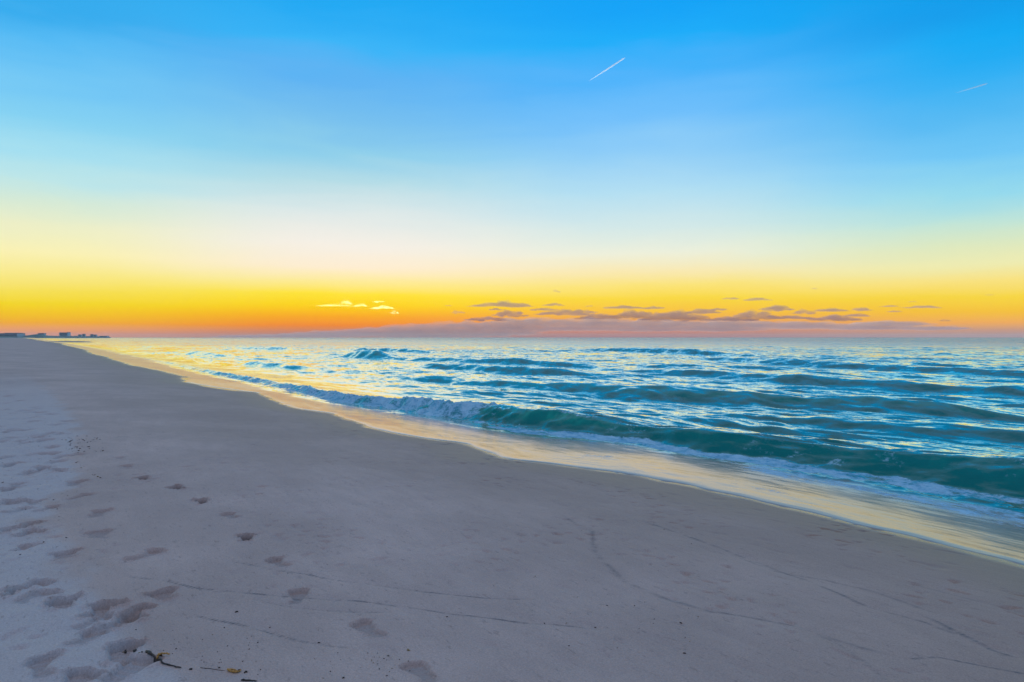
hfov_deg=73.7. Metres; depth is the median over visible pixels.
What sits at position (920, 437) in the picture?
sea
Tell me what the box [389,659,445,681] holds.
footprint
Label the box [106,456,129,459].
footprint
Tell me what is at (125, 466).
footprint
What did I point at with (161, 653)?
stalk
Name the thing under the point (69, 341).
sandbar
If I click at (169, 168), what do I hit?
sky
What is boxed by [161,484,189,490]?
footprint
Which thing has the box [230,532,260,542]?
footprint
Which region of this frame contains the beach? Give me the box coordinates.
[0,338,1023,681]
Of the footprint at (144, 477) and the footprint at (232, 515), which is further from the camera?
the footprint at (144, 477)
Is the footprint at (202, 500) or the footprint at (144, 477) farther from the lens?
the footprint at (144, 477)
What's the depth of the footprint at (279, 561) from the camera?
5.28 m
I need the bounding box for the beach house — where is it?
[0,333,24,336]
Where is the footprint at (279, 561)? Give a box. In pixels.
[261,555,296,568]
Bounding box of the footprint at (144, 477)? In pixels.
[130,475,152,480]
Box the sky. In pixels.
[0,0,1023,336]
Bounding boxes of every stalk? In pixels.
[156,652,169,658]
[227,668,240,672]
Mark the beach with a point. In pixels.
(514, 570)
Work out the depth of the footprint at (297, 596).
4.60 m
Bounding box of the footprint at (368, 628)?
[342,617,394,639]
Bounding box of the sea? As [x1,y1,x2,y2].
[29,337,1023,564]
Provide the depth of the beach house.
1899.91 m
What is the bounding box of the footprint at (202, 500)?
[187,497,211,504]
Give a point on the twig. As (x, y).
(149, 652)
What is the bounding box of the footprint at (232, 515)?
[212,510,246,519]
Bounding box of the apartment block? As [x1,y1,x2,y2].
[59,332,70,335]
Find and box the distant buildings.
[0,334,108,337]
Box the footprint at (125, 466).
[114,464,137,467]
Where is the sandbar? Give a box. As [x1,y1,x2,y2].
[50,341,89,341]
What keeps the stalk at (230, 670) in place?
on the beach
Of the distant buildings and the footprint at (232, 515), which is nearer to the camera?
the footprint at (232, 515)
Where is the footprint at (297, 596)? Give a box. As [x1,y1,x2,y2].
[281,586,316,606]
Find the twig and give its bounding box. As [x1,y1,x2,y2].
[145,650,180,667]
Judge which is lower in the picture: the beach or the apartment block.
the beach
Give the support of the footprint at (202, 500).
on the beach
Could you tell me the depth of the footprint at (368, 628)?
4.09 m

